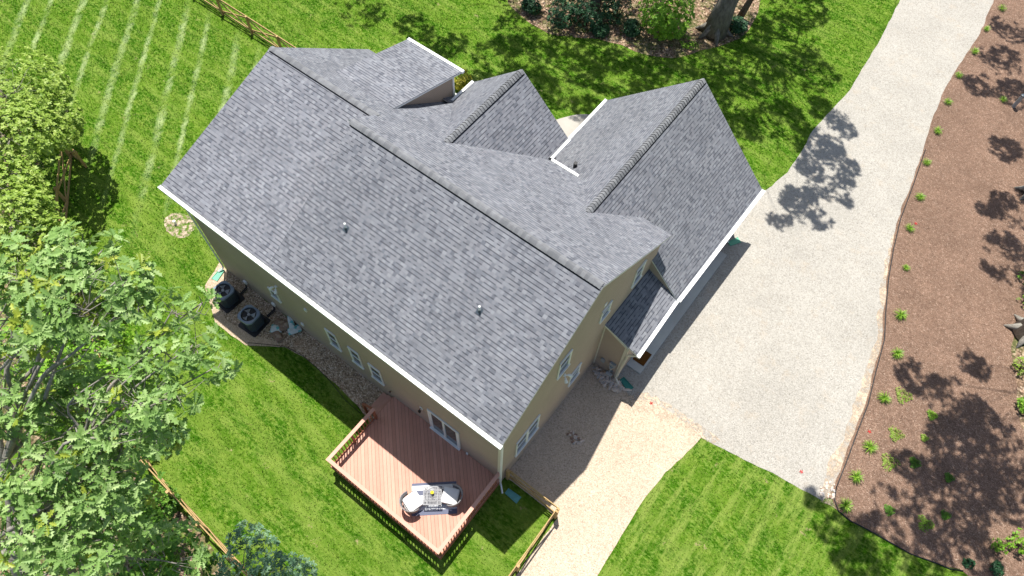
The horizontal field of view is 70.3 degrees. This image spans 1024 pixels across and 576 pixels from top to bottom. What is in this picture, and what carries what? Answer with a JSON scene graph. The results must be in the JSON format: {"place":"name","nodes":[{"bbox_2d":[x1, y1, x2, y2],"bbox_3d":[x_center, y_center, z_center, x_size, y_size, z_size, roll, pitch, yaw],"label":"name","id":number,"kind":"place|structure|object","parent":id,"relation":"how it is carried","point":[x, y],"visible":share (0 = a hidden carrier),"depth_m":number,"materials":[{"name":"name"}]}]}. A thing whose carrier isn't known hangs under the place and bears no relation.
{"place":"outdoors","nodes":[
{"label":"outdoors","id":0,"kind":"place"},
{"bbox_2d":[0,91,230,575],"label":"side woodland floor","id":1,"kind":"structure","parent":0,"point":[178,514],"depth_m":28.24,"materials":[{"name":"plant"}]},
{"bbox_2d":[0,45,86,224],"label":"maple","id":2,"kind":"object","parent":1,"relation":"on","point":[53,114],"visible":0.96,"depth_m":31.43,"materials":[{"name":"green plant"}]},
{"bbox_2d":[0,169,114,321],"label":"maple","id":3,"kind":"object","parent":1,"relation":"on","point":[47,218],"visible":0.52,"depth_m":28.96,"materials":[{"name":"green plant"}]},
{"bbox_2d":[0,301,155,459],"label":"maple","id":4,"kind":"object","parent":1,"relation":"on","point":[129,341],"visible":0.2,"depth_m":27.50,"materials":[{"name":"green plant"}]},
{"bbox_2d":[0,220,166,575],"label":"oak tree","id":5,"kind":"object","parent":1,"relation":"on","point":[43,334],"visible":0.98,"depth_m":15.12,"materials":[{"name":"green plant"}]},
{"bbox_2d":[0,315,210,575],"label":"oak tree","id":6,"kind":"object","parent":1,"relation":"on","point":[50,540],"visible":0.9,"depth_m":16.06,"materials":[{"name":"green plant"}]},
{"bbox_2d":[0,444,217,575],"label":"maple","id":7,"kind":"object","parent":1,"relation":"on","point":[175,541],"visible":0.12,"depth_m":23.15,"materials":[{"name":"green plant"}]},
{"bbox_2d":[39,286,242,573],"bbox_3d":[-9.776,6.885,20.389,9.783,16.028,3.017,-37,69,-20],"label":"oak tree","id":8,"kind":"object","parent":1,"relation":"on","point":[144,414],"visible":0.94,"depth_m":15.16,"materials":[{"name":"green plant"}]},
{"bbox_2d":[142,481,181,519],"bbox_3d":[-13.530,8.287,27.988,1.488,1.037,1.519,34,66,16],"label":"bush","id":9,"kind":"object","parent":1,"relation":"on","point":[172,510],"visible":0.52,"depth_m":27.83,"materials":[{"name":"green plant"}]},
{"bbox_2d":[209,519,317,575],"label":"shrub","id":10,"kind":"object","parent":1,"relation":"on","point":[294,562],"visible":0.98,"depth_m":23.56,"materials":[{"name":"green plant"}]},
{"bbox_2d":[0,0,967,575],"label":"ground","id":11,"kind":"structure","parent":0,"point":[392,540],"depth_m":34.19,"materials":[{"name":"plant"}]},
{"bbox_2d":[52,149,72,223],"bbox_3d":[-21.414,-4.402,34.529,0.157,1.230,5.737,-10,62,-7],"label":"crossbuck fence","id":12,"kind":"object","parent":11,"relation":"on","point":[65,199],"visible":0.53,"depth_m":34.85,"materials":[{"name":"brown wood"}]},
{"bbox_2d":[69,149,87,167],"bbox_3d":[-21.590,-6.602,35.722,1.216,1.230,0.157,32,65,15],"label":"crossbuck fence","id":13,"kind":"object","parent":11,"relation":"on","point":[73,153],"visible":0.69,"depth_m":35.65,"materials":[{"name":"brown wood"}]},
{"bbox_2d":[54,244,128,421],"bbox_3d":[-18.109,1.798,31.249,0.157,1.230,9.988,-29,66,-16],"label":"crossbuck fence","id":14,"kind":"object","parent":11,"relation":"on","point":[79,293],"visible":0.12,"depth_m":30.74,"materials":[{"name":"brown wood"}]},
{"bbox_2d":[121,422,151,468],"bbox_3d":[-14.940,6.291,28.897,0.157,1.230,1.892,-32,67,-18],"label":"crossbuck fence","id":15,"kind":"object","parent":11,"relation":"on","point":[148,462],"visible":0.18,"depth_m":28.88,"materials":[{"name":"brown wood"}]},
{"bbox_2d":[164,213,194,237],"bbox_3d":[-15.848,-3.013,34.621,1.664,0.001,1.251,34,66,16],"label":"sandy patch","id":16,"kind":"object","parent":11,"relation":"on","point":[178,223],"visible":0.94,"depth_m":34.61,"materials":[{"name":"sand"}]},
{"bbox_2d":[140,459,249,575],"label":"crossbuck fence","id":17,"kind":"object","parent":11,"relation":"on","point":[203,526],"visible":0.73,"depth_m":27.50,"materials":[{"name":"brown wood"}]},
{"bbox_2d":[203,0,295,47],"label":"crossbuck fence","id":18,"kind":"object","parent":11,"relation":"on","point":[249,28],"visible":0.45,"depth_m":40.28,"materials":[{"name":"brown wood"}]},
{"bbox_2d":[220,269,386,421],"bbox_3d":[-9.815,2.592,31.755,10.968,0.001,2.151,34,66,16],"label":"gravel bed","id":19,"kind":"object","parent":11,"relation":"on","point":[357,388],"visible":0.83,"depth_m":31.69,"materials":[{"name":"gravel"}]},
{"bbox_2d":[213,281,244,312],"bbox_3d":[-12.758,0.300,32.387,1.040,0.923,1.040,37,67,17],"label":"air conditioner","id":20,"kind":"object","parent":19,"relation":"on","point":[231,298],"visible":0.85,"depth_m":32.19,"materials":[{"name":"metal"}]},
{"bbox_2d":[205,263,279,346],"bbox_3d":[-12.477,1.113,32.474,1.693,0.001,5.465,-35,68,-19],"label":"sandy bed rim","id":21,"kind":"object","parent":19,"relation":"on","point":[236,332],"visible":0.8,"depth_m":32.12,"materials":[{"name":"sand"}]},
{"bbox_2d":[211,268,224,280],"bbox_3d":[-13.472,-0.617,33.340,0.320,0.060,0.620,24,63,11],"label":"splash block","id":22,"kind":"object","parent":21,"relation":"on","point":[216,276],"depth_m":33.33,"materials":[{"name":"green plastic"}]},
{"bbox_2d":[237,305,269,336],"bbox_3d":[-11.425,1.346,31.858,1.040,0.923,1.040,31,65,14],"label":"air conditioner","id":23,"kind":"object","parent":19,"relation":"on","point":[254,321],"visible":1,"depth_m":31.65,"materials":[{"name":"metal"}]},
{"bbox_2d":[270,324,281,332],"bbox_3d":[-10.390,1.811,32.046,0.520,0.205,0.400,9,67,-1],"label":"sack","id":24,"kind":"object","parent":19,"relation":"on","point":[274,328],"visible":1,"depth_m":31.97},
{"bbox_2d":[271,331,283,342],"bbox_3d":[-10.294,2.109,31.885,0.380,0.205,0.540,-29,69,-16],"label":"sack","id":25,"kind":"object","parent":19,"relation":"on","point":[277,336],"visible":1,"depth_m":31.81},
{"bbox_2d":[274,318,285,324],"bbox_3d":[-10.248,1.549,32.154,0.520,0.197,0.360,27,58,8],"label":"sack","id":26,"kind":"object","parent":19,"relation":"on","point":[278,321],"visible":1,"depth_m":32.10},
{"bbox_2d":[278,321,288,330],"bbox_3d":[-10.024,1.677,32.077,0.560,0.198,0.400,-13,71,-13],"label":"sack","id":27,"kind":"object","parent":19,"relation":"on","point":[283,326],"visible":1,"depth_m":31.99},
{"bbox_2d":[287,316,294,327],"bbox_3d":[-9.774,1.483,32.129,0.260,0.199,0.640,-15,66,-10],"label":"sack","id":28,"kind":"object","parent":27,"relation":"on","point":[291,322],"visible":0.91,"depth_m":32.04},
{"bbox_2d":[287,324,301,334],"bbox_3d":[-9.597,1.833,32.055,0.600,0.197,0.400,-20,64,-16],"label":"sack","id":29,"kind":"object","parent":19,"relation":"on","point":[297,328],"visible":1,"depth_m":31.97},
{"bbox_2d":[248,342,360,413],"bbox_3d":[-8.738,3.528,31.242,6.142,0.023,0.805,29,64,13],"label":"edging","id":30,"kind":"object","parent":19,"relation":"on","point":[315,366],"visible":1,"depth_m":31.29,"materials":[{"name":"black plastic"}]},
{"bbox_2d":[326,392,499,559],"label":"deck","id":31,"kind":"structure","parent":11,"relation":"on","point":[391,454],"depth_m":28.72,"materials":[{"name":"wood"}]},
{"bbox_2d":[412,481,456,515],"bbox_3d":[-3.013,8.172,28.218,1.740,0.008,1.240,-2,62,-3],"label":"rug","id":32,"kind":"object","parent":31,"relation":"on","point":[443,508],"visible":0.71,"depth_m":28.09,"materials":[{"name":"fabric"}]},
{"bbox_2d":[399,490,423,513],"bbox_3d":[-3.854,8.188,27.707,0.816,0.834,0.873,-33,67,-18],"label":"patio chair","id":33,"kind":"object","parent":32,"relation":"on","point":[412,502],"visible":0.99,"depth_m":27.69,"materials":[{"name":"grey wicker"}]},
{"bbox_2d":[423,486,441,505],"bbox_3d":[-3.055,8.054,28.018,0.710,0.474,0.710,-1,61,-2],"label":"patio table","id":34,"kind":"object","parent":32,"relation":"on","point":[437,501],"visible":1,"depth_m":27.82,"materials":[{"name":"metal"}]},
{"bbox_2d":[442,483,462,506],"bbox_3d":[-2.274,7.986,27.865,0.816,0.834,0.873,12,62,5],"label":"patio chair","id":35,"kind":"object","parent":32,"relation":"on","point":[450,497],"visible":1,"depth_m":27.84,"materials":[{"name":"fabric"}]},
{"bbox_2d":[158,38,764,493],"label":"house","id":36,"kind":"structure","parent":11,"relation":"on","point":[488,272],"depth_m":26.90,"materials":[{"name":"grey"}]},
{"bbox_2d":[239,284,246,295],"bbox_3d":[-12.145,0.044,32.810,0.134,0.426,0.537,34,66,16],"label":"line set pipe","id":37,"kind":"object","parent":36,"relation":"attached to","point":[243,291],"visible":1,"depth_m":32.91,"materials":[{"name":"black plastic"}]},
{"bbox_2d":[266,306,274,316],"bbox_3d":[-10.730,1.016,32.324,0.129,0.426,0.538,37,67,17],"label":"line set pipe","id":38,"kind":"object","parent":36,"relation":"attached to","point":[270,313],"visible":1,"depth_m":32.43,"materials":[{"name":"black plastic"}]},
{"bbox_2d":[267,287,281,302],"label":"window","id":39,"kind":"structure","parent":36,"relation":"in","point":[275,296],"depth_m":30.69,"materials":[{"name":"white glass"}]},
{"bbox_2d":[324,328,341,351],"bbox_3d":[-7.290,2.119,29.576,0.650,1.500,0.078,34,66,16],"label":"window","id":40,"kind":"structure","parent":36,"relation":"in","point":[333,340],"depth_m":29.58,"materials":[{"name":"white glass"}]},
{"bbox_2d":[347,346,364,369],"bbox_3d":[-6.307,2.817,29.283,0.650,1.500,0.078,34,66,16],"label":"window","id":41,"kind":"structure","parent":36,"relation":"in","point":[355,356],"depth_m":29.30,"materials":[{"name":"white glass"}]},
{"bbox_2d":[367,363,384,385],"bbox_3d":[-5.448,3.460,29.084,0.700,1.420,0.078,34,66,16],"label":"window","id":42,"kind":"structure","parent":36,"relation":"in","point":[376,374],"depth_m":29.12,"materials":[{"name":"clear glass"}]},
{"bbox_2d":[427,408,460,450],"bbox_3d":[-2.676,5.567,28.447,1.560,2.116,0.118,34,66,16],"label":"sliding door","id":43,"kind":"structure","parent":36,"relation":"in","point":[440,427],"depth_m":28.56,"materials":[{"name":"white glass"}]},
{"bbox_2d":[514,414,540,456],"bbox_3d":[0.606,5.667,27.855,0.078,1.650,1.520,34,66,16],"label":"window","id":44,"kind":"structure","parent":36,"relation":"in","point":[533,427],"depth_m":27.93,"materials":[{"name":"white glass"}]},
{"bbox_2d":[556,349,572,380],"bbox_3d":[1.864,2.697,25.593,0.078,1.390,0.800,34,66,16],"label":"window","id":45,"kind":"structure","parent":36,"relation":"in","point":[565,363],"depth_m":25.64,"materials":[{"name":"white glass"}]},
{"bbox_2d":[567,362,581,387],"bbox_3d":[2.516,3.454,29.005,0.078,1.150,0.800,34,66,16],"label":"window","id":46,"kind":"structure","parent":36,"relation":"in","point":[576,372],"depth_m":29.11,"materials":[{"name":"clear glass"}]},
{"bbox_2d":[599,300,612,323],"bbox_3d":[3.440,0.871,26.540,0.078,0.900,0.700,34,66,16],"label":"window","id":47,"kind":"structure","parent":36,"relation":"in","point":[606,311],"depth_m":26.59,"materials":[{"name":"clear glass"}]},
{"bbox_2d":[631,259,646,288],"bbox_3d":[4.896,-0.541,27.964,0.078,1.290,0.740,34,66,16],"label":"window","id":48,"kind":"structure","parent":36,"relation":"in","point":[638,275],"depth_m":28.00,"materials":[{"name":"clear glass"}]},
{"bbox_2d":[454,68,471,90],"bbox_3d":[-2.759,-11.197,38.878,1.314,1.123,1.370,34,66,16],"label":"shrub","id":49,"kind":"object","parent":11,"relation":"on","point":[460,81],"visible":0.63,"depth_m":38.65,"materials":[{"name":"green plant"}]},
{"bbox_2d":[471,73,483,81],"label":"shrub","id":50,"kind":"object","parent":11,"relation":"on","point":[474,78],"visible":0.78,"depth_m":39.13,"materials":[{"name":"green plant"}]},
{"bbox_2d":[505,488,520,503],"bbox_3d":[0.028,8.257,28.915,0.620,0.060,0.320,34,66,16],"label":"splash block","id":51,"kind":"object","parent":11,"relation":"on","point":[513,496],"depth_m":28.92,"materials":[{"name":"blue plastic"}]},
{"bbox_2d":[506,469,559,511],"bbox_3d":[0.791,8.021,28.434,2.500,1.230,0.157,34,66,16],"label":"crossbuck fence","id":52,"kind":"object","parent":11,"relation":"on","point":[508,473],"visible":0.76,"depth_m":28.38,"materials":[{"name":"brown wood"}]},
{"bbox_2d":[509,510,558,575],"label":"crossbuck fence","id":53,"kind":"object","parent":11,"relation":"on","point":[554,516],"visible":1,"depth_m":27.44,"materials":[{"name":"brown wood"}]},
{"bbox_2d":[557,114,588,136],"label":"patio","id":54,"kind":"structure","parent":11,"relation":"on","point":[569,125],"depth_m":38.22,"materials":[{"name":"concrete"}]},
{"bbox_2d":[832,0,1023,575],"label":"mulch bed","id":55,"kind":"object","parent":11,"relation":"on","point":[956,290],"visible":1,"depth_m":32.72,"materials":[{"name":"soil"}]},
{"bbox_2d":[838,497,853,513],"bbox_3d":[13.326,8.662,28.951,0.707,0.317,0.738,9,62,3],"label":"daylily","id":56,"kind":"object","parent":55,"relation":"on","point":[846,504],"visible":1,"depth_m":28.94,"materials":[{"name":"green plant"}]},
{"bbox_2d":[848,469,863,482],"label":"daylily","id":57,"kind":"object","parent":55,"relation":"on","point":[856,477],"visible":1,"depth_m":29.51,"materials":[{"name":"green plant"}]},
{"bbox_2d":[862,439,879,453],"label":"daylily","id":58,"kind":"object","parent":55,"relation":"on","point":[870,446],"visible":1,"depth_m":30.10,"materials":[{"name":"green plant"}]},
{"bbox_2d":[876,390,892,404],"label":"daylily","id":59,"kind":"object","parent":55,"relation":"on","point":[885,398],"visible":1,"depth_m":31.17,"materials":[{"name":"green plant"}]},
{"bbox_2d":[884,504,895,515],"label":"creeping plant","id":60,"kind":"object","parent":55,"relation":"on","point":[889,508],"visible":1,"depth_m":28.99,"materials":[{"name":"green plant"}]},
{"bbox_2d":[881,453,900,470],"bbox_3d":[15.537,7.224,29.910,0.812,0.137,0.799,34,66,16],"label":"creeping plant","id":61,"kind":"object","parent":55,"relation":"on","point":[885,460],"visible":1,"depth_m":29.93,"materials":[{"name":"green plant"}]},
{"bbox_2d":[888,425,904,441],"bbox_3d":[16.138,6.093,30.543,0.684,0.141,0.664,-21,64,-12],"label":"creeping plant","id":62,"kind":"object","parent":55,"relation":"on","point":[892,434],"visible":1,"depth_m":30.51,"materials":[{"name":"green plant"}]},
{"bbox_2d":[891,347,904,359],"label":"daylily","id":63,"kind":"object","parent":55,"relation":"on","point":[899,352],"visible":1,"depth_m":32.18,"materials":[{"name":"green plant"}]},
{"bbox_2d":[834,149,962,570],"bbox_3d":[17.125,1.379,33.204,4.916,0.049,21.237,11,62,4],"label":"edging","id":64,"kind":"object","parent":55,"relation":"on","point":[871,392],"visible":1,"depth_m":31.12,"materials":[{"name":"black plastic"}]},
{"bbox_2d":[892,308,909,320],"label":"daylily","id":65,"kind":"object","parent":55,"relation":"on","point":[901,315],"visible":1,"depth_m":33.13,"materials":[{"name":"green plant"}]},
{"bbox_2d":[895,386,912,403],"bbox_3d":[16.860,4.686,31.339,0.823,0.147,0.748,34,66,16],"label":"creeping plant","id":66,"kind":"object","parent":55,"relation":"on","point":[899,394],"visible":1,"depth_m":31.34,"materials":[{"name":"green plant"}]},
{"bbox_2d":[907,223,915,232],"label":"daylily","id":67,"kind":"object","parent":55,"relation":"on","point":[910,227],"visible":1,"depth_m":35.47,"materials":[{"name":"green plant"}]},
{"bbox_2d":[910,457,920,468],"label":"creeping plant","id":68,"kind":"object","parent":55,"relation":"on","point":[914,462],"visible":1,"depth_m":29.94,"materials":[{"name":"green plant"}]},
{"bbox_2d":[916,193,926,200],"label":"daylily","id":69,"kind":"object","parent":55,"relation":"on","point":[920,196],"visible":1,"depth_m":36.40,"materials":[{"name":"green plant"}]},
{"bbox_2d":[920,434,928,441],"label":"creeping plant","id":70,"kind":"object","parent":55,"relation":"on","point":[925,438],"visible":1,"depth_m":30.46,"materials":[{"name":"green plant"}]},
{"bbox_2d":[918,514,934,531],"bbox_3d":[16.358,9.347,28.777,0.727,0.142,0.668,34,66,16],"label":"creeping plant","id":71,"kind":"object","parent":55,"relation":"on","point":[923,523],"visible":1,"depth_m":28.76,"materials":[{"name":"green plant"}]},
{"bbox_2d":[923,157,931,165],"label":"daylily","id":72,"kind":"object","parent":55,"relation":"on","point":[927,162],"visible":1,"depth_m":37.50,"materials":[{"name":"green plant"}]},
{"bbox_2d":[926,409,937,419],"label":"creeping plant","id":73,"kind":"object","parent":55,"relation":"on","point":[930,414],"visible":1,"depth_m":30.95,"materials":[{"name":"green plant"}]},
{"bbox_2d":[934,125,941,134],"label":"daylily","id":74,"kind":"object","parent":55,"relation":"on","point":[938,130],"visible":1,"depth_m":38.53,"materials":[{"name":"green plant"}]},
{"bbox_2d":[941,509,951,519],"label":"creeping plant","id":75,"kind":"object","parent":55,"relation":"on","point":[945,516],"visible":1,"depth_m":28.95,"materials":[{"name":"green plant"}]},
{"bbox_2d":[944,97,952,104],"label":"daylily","id":76,"kind":"object","parent":55,"relation":"on","point":[948,101],"visible":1,"depth_m":39.56,"materials":[{"name":"green plant"}]},
{"bbox_2d":[944,472,954,482],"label":"creeping plant","id":77,"kind":"object","parent":55,"relation":"on","point":[949,476],"visible":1,"depth_m":29.67,"materials":[{"name":"green plant"}]},
{"bbox_2d":[962,558,975,568],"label":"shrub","id":78,"kind":"object","parent":55,"relation":"on","point":[966,564],"visible":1,"depth_m":28.04,"materials":[{"name":"green plant"}]},
{"bbox_2d":[970,47,978,54],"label":"daylily","id":79,"kind":"object","parent":55,"relation":"on","point":[975,50],"visible":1,"depth_m":41.48,"materials":[{"name":"green plant"}]},
{"bbox_2d":[989,559,1004,575],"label":"seedling","id":80,"kind":"object","parent":55,"relation":"on","point":[997,566],"visible":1,"depth_m":27.90,"materials":[{"name":"green plant"}]},
{"bbox_2d":[991,537,1011,554],"bbox_3d":[19.000,9.973,28.249,0.690,0.688,0.758,34,66,16],"label":"seedling","id":81,"kind":"object","parent":55,"relation":"on","point":[999,545],"visible":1,"depth_m":28.12,"materials":[{"name":"green plant"}]},
{"bbox_2d":[1004,314,1023,347],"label":"tree","id":82,"kind":"object","parent":55,"relation":"on","point":[1017,326],"visible":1,"depth_m":32.77,"materials":[{"name":"grey plant"}]},
{"bbox_2d":[1008,527,1023,554],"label":"seedling","id":83,"kind":"object","parent":55,"relation":"on","point":[1020,550],"visible":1,"depth_m":28.17,"materials":[{"name":"green plant"}]},
{"bbox_2d":[1011,94,1023,107],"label":"bollard","id":84,"kind":"object","parent":55,"relation":"on","point":[1017,101],"visible":1,"depth_m":39.25,"materials":[{"name":"grey"}]},
{"bbox_2d":[1014,185,1023,199],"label":"tree","id":85,"kind":"object","parent":55,"relation":"on","point":[1020,188],"visible":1,"depth_m":36.79,"materials":[{"name":"grey plant"}]},
{"bbox_2d":[505,363,700,575],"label":"gravel path","id":86,"kind":"structure","parent":0,"point":[599,483],"depth_m":29.58,"materials":[{"name":"gravel"}]},
{"bbox_2d":[620,392,717,442],"bbox_3d":[6.726,5.358,30.745,4.439,0.001,1.172,21,63,9],"label":"gravel spill","id":87,"kind":"object","parent":86,"relation":"on","point":[625,397],"visible":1,"depth_m":30.78,"materials":[{"name":"gravel"}]},
{"bbox_2d":[508,0,760,57],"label":"woodland floor","id":88,"kind":"structure","parent":0,"point":[648,43],"depth_m":41.80,"materials":[{"name":"soil"}]},
{"bbox_2d":[521,0,543,14],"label":"shrub","id":89,"kind":"object","parent":88,"relation":"on","point":[528,5],"visible":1,"depth_m":41.62,"materials":[{"name":"green plant"}]},
{"bbox_2d":[547,0,576,7],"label":"shrub","id":90,"kind":"object","parent":88,"relation":"on","point":[562,1],"visible":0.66,"depth_m":42.05,"materials":[{"name":"green plant"}]},
{"bbox_2d":[547,0,579,28],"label":"shrub","id":91,"kind":"object","parent":88,"relation":"on","point":[561,16],"visible":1,"depth_m":40.77,"materials":[{"name":"green plant"}]},
{"bbox_2d":[571,0,604,31],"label":"shrub","id":92,"kind":"object","parent":88,"relation":"on","point":[583,15],"visible":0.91,"depth_m":40.85,"materials":[{"name":"green plant"}]},
{"bbox_2d":[588,0,601,18],"bbox_3d":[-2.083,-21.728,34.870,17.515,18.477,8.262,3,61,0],"label":"shrub","id":93,"kind":"object","parent":88,"relation":"on","point":[595,5],"visible":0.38,"depth_m":41.80,"materials":[{"name":"green plant"}]},
{"bbox_2d":[591,22,609,37],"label":"shrub","id":94,"kind":"object","parent":88,"relation":"on","point":[601,29],"visible":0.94,"depth_m":41.10,"materials":[{"name":"green plant"}]},
{"bbox_2d":[602,0,631,25],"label":"shrub","id":95,"kind":"object","parent":88,"relation":"on","point":[617,7],"visible":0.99,"depth_m":41.14,"materials":[{"name":"green plant"}]},
{"bbox_2d":[622,17,642,37],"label":"shrub","id":96,"kind":"object","parent":88,"relation":"on","point":[632,25],"visible":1,"depth_m":41.06,"materials":[{"name":"green plant"}]},
{"bbox_2d":[637,0,694,40],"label":"shrub","id":97,"kind":"object","parent":88,"relation":"on","point":[660,23],"visible":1,"depth_m":39.95,"materials":[{"name":"green plant"}]},
{"bbox_2d":[679,36,695,49],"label":"shrub","id":98,"kind":"object","parent":88,"relation":"on","point":[687,45],"visible":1,"depth_m":40.99,"materials":[{"name":"green plant"}]},
{"bbox_2d":[695,0,738,46],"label":"oak","id":99,"kind":"object","parent":88,"relation":"on","point":[715,26],"visible":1,"depth_m":40.87,"materials":[{"name":"grey plant"}]},
{"bbox_2d":[729,16,748,33],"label":"shrub","id":100,"kind":"object","parent":88,"relation":"on","point":[738,26],"visible":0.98,"depth_m":41.26,"materials":[{"name":"green plant"}]},
{"bbox_2d":[735,0,752,18],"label":"oak","id":101,"kind":"object","parent":88,"relation":"on","point":[744,9],"visible":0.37,"depth_m":41.78,"materials":[{"name":"brown plant"}]},
{"bbox_2d":[619,0,993,500],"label":"driveway","id":102,"kind":"structure","parent":0,"point":[762,356],"depth_m":33.98,"materials":[{"name":"concrete"}]},
{"bbox_2d":[620,377,633,388],"bbox_3d":[4.926,4.137,31.310,0.320,0.060,0.620,-32,67,-17],"label":"splash block","id":103,"kind":"object","parent":102,"relation":"on","point":[625,383],"depth_m":31.32,"materials":[{"name":"teal plastic"}]},
{"bbox_2d":[626,251,726,373],"bbox_3d":[7.609,0.897,33.170,0.720,0.100,7.660,34,66,16],"label":"garage apron","id":104,"kind":"object","parent":102,"relation":"on","point":[671,322],"visible":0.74,"depth_m":32.99,"materials":[{"name":"concrete"}]},
{"bbox_2d":[633,350,651,365],"bbox_3d":[5.715,3.019,31.886,0.560,0.018,0.700,34,66,16],"label":"doormat","id":105,"kind":"object","parent":104,"relation":"on","point":[644,358],"visible":0.76,"depth_m":31.84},
{"bbox_2d":[728,237,740,245],"bbox_3d":[10.695,-2.229,34.958,0.620,0.060,0.320,-21,64,-13],"label":"splash block","id":106,"kind":"object","parent":102,"relation":"on","point":[734,241],"depth_m":34.97,"materials":[{"name":"green plastic"}]},
{"bbox_2d":[823,233,894,508],"bbox_3d":[16.266,2.825,32.418,1.422,0.001,15.306,24,63,11],"label":"sandy margin","id":107,"kind":"object","parent":102,"relation":"on","point":[856,415],"visible":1,"depth_m":31.26,"materials":[{"name":"sand"}]},
{"bbox_2d":[1011,336,1023,428],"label":"shaded soil","id":108,"kind":"structure","parent":0,"point":[1017,352],"depth_m":32.17,"materials":[{"name":"brown soil"}]},
{"bbox_2d":[1011,356,1023,375],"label":"seedling","id":109,"kind":"object","parent":108,"relation":"on","point":[1021,367],"visible":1,"depth_m":31.88,"materials":[{"name":"green plant"}]},
{"bbox_2d":[1016,397,1023,413],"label":"seedling","id":110,"kind":"object","parent":108,"relation":"on","point":[1021,401],"visible":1,"depth_m":31.02,"materials":[{"name":"green plant"}]}
]}

